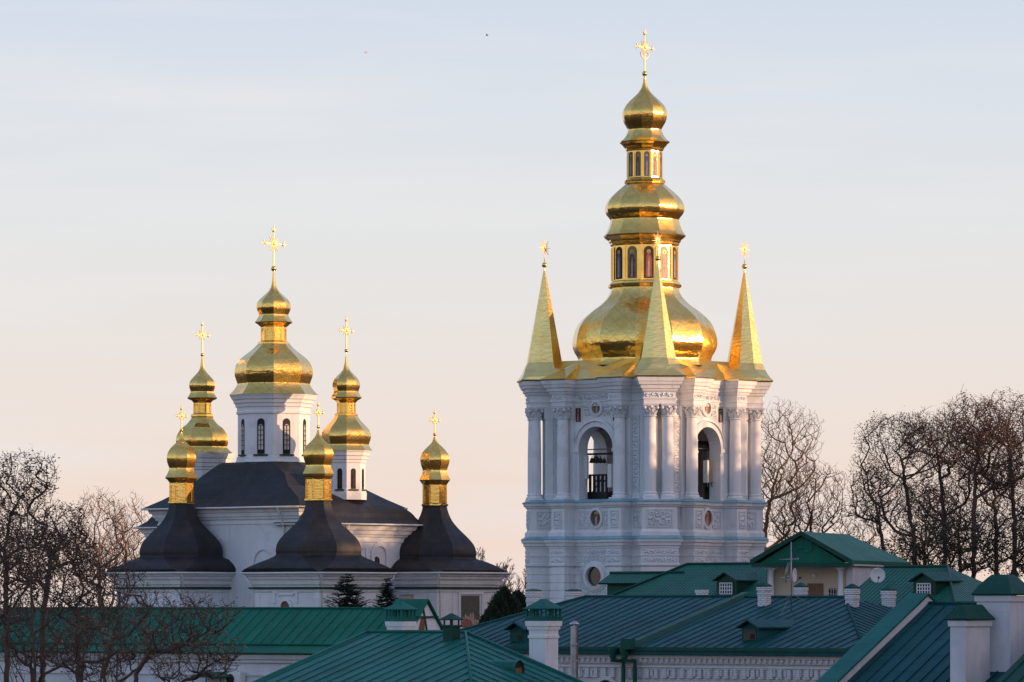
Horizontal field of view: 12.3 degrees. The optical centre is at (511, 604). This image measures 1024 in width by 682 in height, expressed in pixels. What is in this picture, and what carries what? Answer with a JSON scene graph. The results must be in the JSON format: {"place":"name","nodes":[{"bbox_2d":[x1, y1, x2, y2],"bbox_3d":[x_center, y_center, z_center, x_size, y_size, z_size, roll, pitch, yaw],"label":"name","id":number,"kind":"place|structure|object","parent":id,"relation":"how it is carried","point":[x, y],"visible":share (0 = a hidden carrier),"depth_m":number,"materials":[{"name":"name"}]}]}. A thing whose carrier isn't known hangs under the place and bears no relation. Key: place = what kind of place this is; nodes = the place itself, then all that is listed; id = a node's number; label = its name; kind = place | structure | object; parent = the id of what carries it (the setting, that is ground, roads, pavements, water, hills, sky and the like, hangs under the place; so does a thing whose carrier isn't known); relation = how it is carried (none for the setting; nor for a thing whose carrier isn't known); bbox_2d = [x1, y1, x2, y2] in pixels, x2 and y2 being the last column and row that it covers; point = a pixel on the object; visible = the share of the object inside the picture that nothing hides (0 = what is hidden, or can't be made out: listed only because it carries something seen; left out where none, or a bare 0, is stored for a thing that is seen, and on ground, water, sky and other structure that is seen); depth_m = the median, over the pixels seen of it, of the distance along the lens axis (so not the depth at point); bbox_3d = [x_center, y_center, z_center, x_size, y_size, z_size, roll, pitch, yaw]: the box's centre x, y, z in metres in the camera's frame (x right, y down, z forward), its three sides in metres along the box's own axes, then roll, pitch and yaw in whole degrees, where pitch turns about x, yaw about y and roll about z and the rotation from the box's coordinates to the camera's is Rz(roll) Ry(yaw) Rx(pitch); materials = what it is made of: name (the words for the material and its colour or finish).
{"place":"outdoors","nodes":[
{"label":"outdoors","id":0,"kind":"place"},
{"bbox_2d":[252,599,583,681],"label":"green roofed house","id":1,"kind":"structure","parent":0,"point":[401,649],"depth_m":148.37,"materials":[{"name":"paint"}]},
{"bbox_2d":[0,582,896,681],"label":"long house","id":2,"kind":"structure","parent":0,"point":[701,636],"depth_m":197.91,"materials":[{"name":"teal metal"}]},
{"bbox_2d":[191,672,229,681],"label":"porch canopy","id":3,"kind":"object","parent":2,"relation":"attached to","point":[227,676],"visible":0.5,"depth_m":218.16,"materials":[{"name":"green paint"}]},
{"bbox_2d":[225,672,245,681],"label":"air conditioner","id":4,"kind":"object","parent":2,"relation":"attached to","point":[237,676],"visible":0.99,"depth_m":218.04,"materials":[{"name":"white paint"}]},
{"bbox_2d":[775,542,811,613],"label":"tv antenna","id":5,"kind":"object","parent":2,"relation":"on","point":[791,576],"visible":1,"depth_m":195.86,"materials":[{"name":"metal"}]},
{"bbox_2d":[781,568,800,582],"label":"satellite dish","id":6,"kind":"object","parent":5,"relation":"attached to","point":[794,576],"visible":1,"depth_m":196.06,"materials":[{"name":"white paint"}]},
{"bbox_2d":[0,0,1023,607],"label":"sky","id":7,"kind":"structure","parent":0,"point":[866,156],"materials":[{"name":"white"}]},
{"bbox_2d":[816,574,1023,681],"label":"gabled house","id":8,"kind":"structure","parent":0,"point":[918,637],"depth_m":125.91,"materials":[{"name":"green paint"}]},
{"bbox_3d":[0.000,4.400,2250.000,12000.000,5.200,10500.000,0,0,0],"label":"ground","id":9,"kind":"structure","parent":0,"visible":0},
{"bbox_2d":[0,516,58,625],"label":"dark tree","id":10,"kind":"object","parent":9,"relation":"on","point":[34,580],"visible":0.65,"depth_m":117.84,"materials":[{"name":"brown plant"}]},
{"bbox_2d":[0,448,59,681],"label":"dark tree","id":11,"kind":"object","parent":9,"relation":"on","point":[36,489],"visible":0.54,"depth_m":127.92,"materials":[{"name":"brown plant"}]},
{"bbox_2d":[0,453,63,681],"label":"sapling","id":12,"kind":"object","parent":9,"relation":"on","point":[11,620],"visible":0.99,"depth_m":111.48,"materials":[{"name":"brown plant"}]},
{"bbox_2d":[0,493,99,681],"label":"dark tree","id":13,"kind":"object","parent":9,"relation":"on","point":[56,529],"visible":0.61,"depth_m":123.89,"materials":[{"name":"brown plant"}]},
{"bbox_2d":[0,574,112,681],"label":"dark tree","id":14,"kind":"object","parent":9,"relation":"on","point":[27,657],"visible":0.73,"depth_m":114.85,"materials":[{"name":"brown plant"}]},
{"bbox_2d":[34,532,127,681],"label":"dark tree","id":15,"kind":"object","parent":9,"relation":"on","point":[81,581],"visible":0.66,"depth_m":119.84,"materials":[{"name":"brown plant"}]},
{"bbox_2d":[34,611,147,681],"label":"twiggy shrub","id":16,"kind":"object","parent":9,"relation":"on","point":[82,666],"visible":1,"depth_m":100.84,"materials":[{"name":"brown plant"}]},
{"bbox_2d":[58,485,137,606],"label":"bare tree","id":17,"kind":"object","parent":9,"relation":"on","point":[100,559],"visible":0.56,"depth_m":351.81,"materials":[{"name":"brown plant"}]},
{"bbox_2d":[65,494,167,681],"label":"sapling","id":18,"kind":"object","parent":9,"relation":"on","point":[87,548],"visible":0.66,"depth_m":111.94,"materials":[{"name":"brown plant"}]},
{"bbox_2d":[92,489,148,582],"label":"bare tree","id":19,"kind":"object","parent":9,"relation":"on","point":[127,542],"visible":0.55,"depth_m":355.77,"materials":[{"name":"brown plant"}]},
{"bbox_2d":[73,542,168,681],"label":"sapling","id":20,"kind":"object","parent":9,"relation":"on","point":[124,596],"visible":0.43,"depth_m":110.42,"materials":[{"name":"brown plant"}]},
{"bbox_2d":[85,547,177,681],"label":"twiggy shrub","id":21,"kind":"object","parent":9,"relation":"on","point":[143,603],"visible":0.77,"depth_m":105.92,"materials":[{"name":"brown plant"}]},
{"bbox_2d":[122,584,244,681],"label":"twiggy shrub","id":22,"kind":"object","parent":9,"relation":"on","point":[191,635],"visible":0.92,"depth_m":102.94,"materials":[{"name":"brown plant"}]},
{"bbox_2d":[139,629,246,681],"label":"twiggy shrub","id":23,"kind":"object","parent":9,"relation":"on","point":[204,672],"visible":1,"depth_m":100.87,"materials":[{"name":"brown plant"}]},
{"bbox_2d":[105,225,510,628],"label":"church","id":24,"kind":"structure","parent":9,"relation":"on","point":[282,511],"depth_m":325.55,"materials":[{"name":"paint"}]},
{"bbox_2d":[324,573,371,606],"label":"spruce tree","id":25,"kind":"object","parent":9,"relation":"on","point":[349,593],"visible":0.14,"depth_m":257.76,"materials":[{"name":"green plant"}]},
{"bbox_2d":[372,578,398,606],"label":"spruce tree","id":26,"kind":"object","parent":9,"relation":"on","point":[387,594],"visible":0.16,"depth_m":261.85,"materials":[{"name":"green plant"}]},
{"bbox_2d":[476,604,502,623],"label":"evergreen shrub","id":27,"kind":"object","parent":9,"relation":"on","point":[492,612],"visible":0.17,"depth_m":279.76,"materials":[{"name":"green plant"}]},
{"bbox_2d":[476,547,526,606],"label":"bare tree","id":28,"kind":"object","parent":9,"relation":"on","point":[505,567],"visible":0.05,"depth_m":344.99,"materials":[{"name":"brown plant"}]},
{"bbox_2d":[486,586,525,616],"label":"evergreen shrub","id":29,"kind":"object","parent":9,"relation":"on","point":[505,601],"visible":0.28,"depth_m":284.69,"materials":[{"name":"green plant"}]},
{"bbox_2d":[512,590,525,611],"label":"evergreen shrub","id":30,"kind":"object","parent":9,"relation":"on","point":[519,595],"visible":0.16,"depth_m":287.72,"materials":[{"name":"green plant"}]},
{"bbox_2d":[569,621,578,678],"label":"flue pipe","id":31,"kind":"object","parent":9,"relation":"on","point":[574,644],"visible":1,"depth_m":155.40,"materials":[{"name":"metal"}]},
{"bbox_2d":[517,28,772,602],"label":"bell tower","id":32,"kind":"structure","parent":9,"relation":"on","point":[650,387],"depth_m":297.14,"materials":[{"name":"white paint"}]},
{"bbox_2d":[585,456,588,484],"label":"antenna panel","id":33,"kind":"object","parent":32,"relation":"attached to","point":[586,467],"visible":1,"depth_m":297.42,"materials":[{"name":"white paint"}]},
{"bbox_2d":[582,561,606,591],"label":"round window","id":34,"kind":"structure","parent":32,"relation":"in","point":[594,572],"depth_m":296.08,"materials":[{"name":"white paint"}]},
{"bbox_2d":[588,474,612,498],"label":"bell ringing stand","id":35,"kind":"object","parent":32,"relation":"on","point":[598,494],"visible":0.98,"depth_m":297.84,"materials":[{"name":"metal"}]},
{"bbox_2d":[607,462,612,492],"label":"antenna panel","id":36,"kind":"object","parent":32,"relation":"attached to","point":[609,476],"visible":1,"depth_m":296.22,"materials":[{"name":"white paint"}]},
{"bbox_2d":[588,428,708,454],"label":"bell beam","id":37,"kind":"structure","parent":32,"relation":"attached to","point":[612,453],"depth_m":297.93,"materials":[{"name":"metal"}]},
{"bbox_2d":[592,455,598,463],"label":"bell","id":38,"kind":"object","parent":37,"relation":"hanging from","point":[596,459],"visible":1,"depth_m":297.99,"materials":[{"name":"brown metal"}]},
{"bbox_2d":[698,453,708,488],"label":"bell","id":39,"kind":"object","parent":37,"relation":"hanging from","point":[698,472],"visible":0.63,"depth_m":299.63,"materials":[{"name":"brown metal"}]},
{"bbox_2d":[698,441,708,498],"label":"timber gantry","id":40,"kind":"object","parent":32,"relation":"on","point":[703,444],"visible":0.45,"depth_m":298.57,"materials":[{"name":"brown wood"}]},
{"bbox_2d":[698,486,708,498],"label":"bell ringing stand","id":41,"kind":"object","parent":32,"relation":"on","point":[706,494],"visible":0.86,"depth_m":299.72,"materials":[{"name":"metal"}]},
{"bbox_2d":[703,458,708,487],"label":"antenna panel","id":42,"kind":"object","parent":32,"relation":"attached to","point":[705,471],"visible":1,"depth_m":297.76,"materials":[{"name":"white paint"}]},
{"bbox_2d":[709,460,714,486],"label":"antenna panel","id":43,"kind":"object","parent":32,"relation":"attached to","point":[711,471],"visible":1,"depth_m":298.19,"materials":[{"name":"beige paint"}]},
{"bbox_2d":[598,562,766,595],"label":"tiled house","id":44,"kind":"structure","parent":9,"relation":"on","point":[724,578],"depth_m":258.90,"materials":[{"name":"green metal"}]},
{"bbox_2d":[761,396,823,550],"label":"bare tree","id":45,"kind":"object","parent":9,"relation":"on","point":[773,494],"visible":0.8,"depth_m":337.74,"materials":[{"name":"brown plant"}]},
{"bbox_2d":[766,458,849,544],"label":"bare tree","id":46,"kind":"object","parent":9,"relation":"on","point":[810,520],"visible":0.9,"depth_m":331.71,"materials":[{"name":"brown plant"}]},
{"bbox_2d":[750,531,909,594],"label":"pedimented house","id":47,"kind":"structure","parent":9,"relation":"on","point":[830,564],"depth_m":246.77,"materials":[{"name":"green paint"}]},
{"bbox_2d":[831,445,897,549],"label":"grove tree","id":48,"kind":"object","parent":9,"relation":"on","point":[879,530],"visible":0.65,"depth_m":329.86,"materials":[{"name":"brown plant"}]},
{"bbox_2d":[850,409,965,564],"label":"grove tree","id":49,"kind":"object","parent":9,"relation":"on","point":[911,456],"visible":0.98,"depth_m":317.78,"materials":[{"name":"brown plant"}]},
{"bbox_2d":[876,515,958,564],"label":"bush","id":50,"kind":"object","parent":9,"relation":"on","point":[912,558],"visible":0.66,"depth_m":307.47,"materials":[{"name":"brown plant"}]},
{"bbox_2d":[882,477,961,563],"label":"grove tree","id":51,"kind":"object","parent":9,"relation":"on","point":[905,520],"visible":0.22,"depth_m":339.89,"materials":[{"name":"brown plant"}]},
{"bbox_2d":[859,565,1014,605],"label":"tiled annex","id":52,"kind":"object","parent":9,"relation":"on","point":[941,582],"visible":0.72,"depth_m":226.98,"materials":[{"name":"green metal"}]},
{"bbox_2d":[870,568,884,582],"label":"satellite dish","id":53,"kind":"object","parent":52,"relation":"attached to","point":[877,575],"visible":1,"depth_m":220.95,"materials":[{"name":"white paint"}]},
{"bbox_2d":[897,403,990,564],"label":"grove tree","id":54,"kind":"object","parent":9,"relation":"on","point":[942,497],"visible":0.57,"depth_m":323.77,"materials":[{"name":"brown plant"}]},
{"bbox_2d":[913,469,997,570],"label":"grove tree","id":55,"kind":"object","parent":9,"relation":"on","point":[969,499],"visible":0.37,"depth_m":335.75,"materials":[{"name":"brown plant"}]},
{"bbox_2d":[926,505,1011,577],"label":"bush","id":56,"kind":"object","parent":9,"relation":"on","point":[965,565],"visible":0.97,"depth_m":305.44,"materials":[{"name":"brown plant"}]},
{"bbox_2d":[938,387,1023,578],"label":"grove tree","id":57,"kind":"object","parent":9,"relation":"on","point":[979,450],"visible":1,"depth_m":313.71,"materials":[{"name":"brown plant"}]},
{"bbox_2d":[948,414,1023,574],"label":"grove tree","id":58,"kind":"object","parent":9,"relation":"on","point":[992,505],"visible":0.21,"depth_m":331.75,"materials":[{"name":"brown plant"}]},
{"bbox_2d":[965,506,1023,578],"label":"bush","id":59,"kind":"object","parent":9,"relation":"on","point":[1018,564],"visible":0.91,"depth_m":304.72,"materials":[{"name":"brown plant"}]},
{"bbox_2d":[970,386,1023,595],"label":"grove tree","id":60,"kind":"object","parent":9,"relation":"on","point":[1011,497],"visible":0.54,"depth_m":319.81,"materials":[{"name":"brown plant"}]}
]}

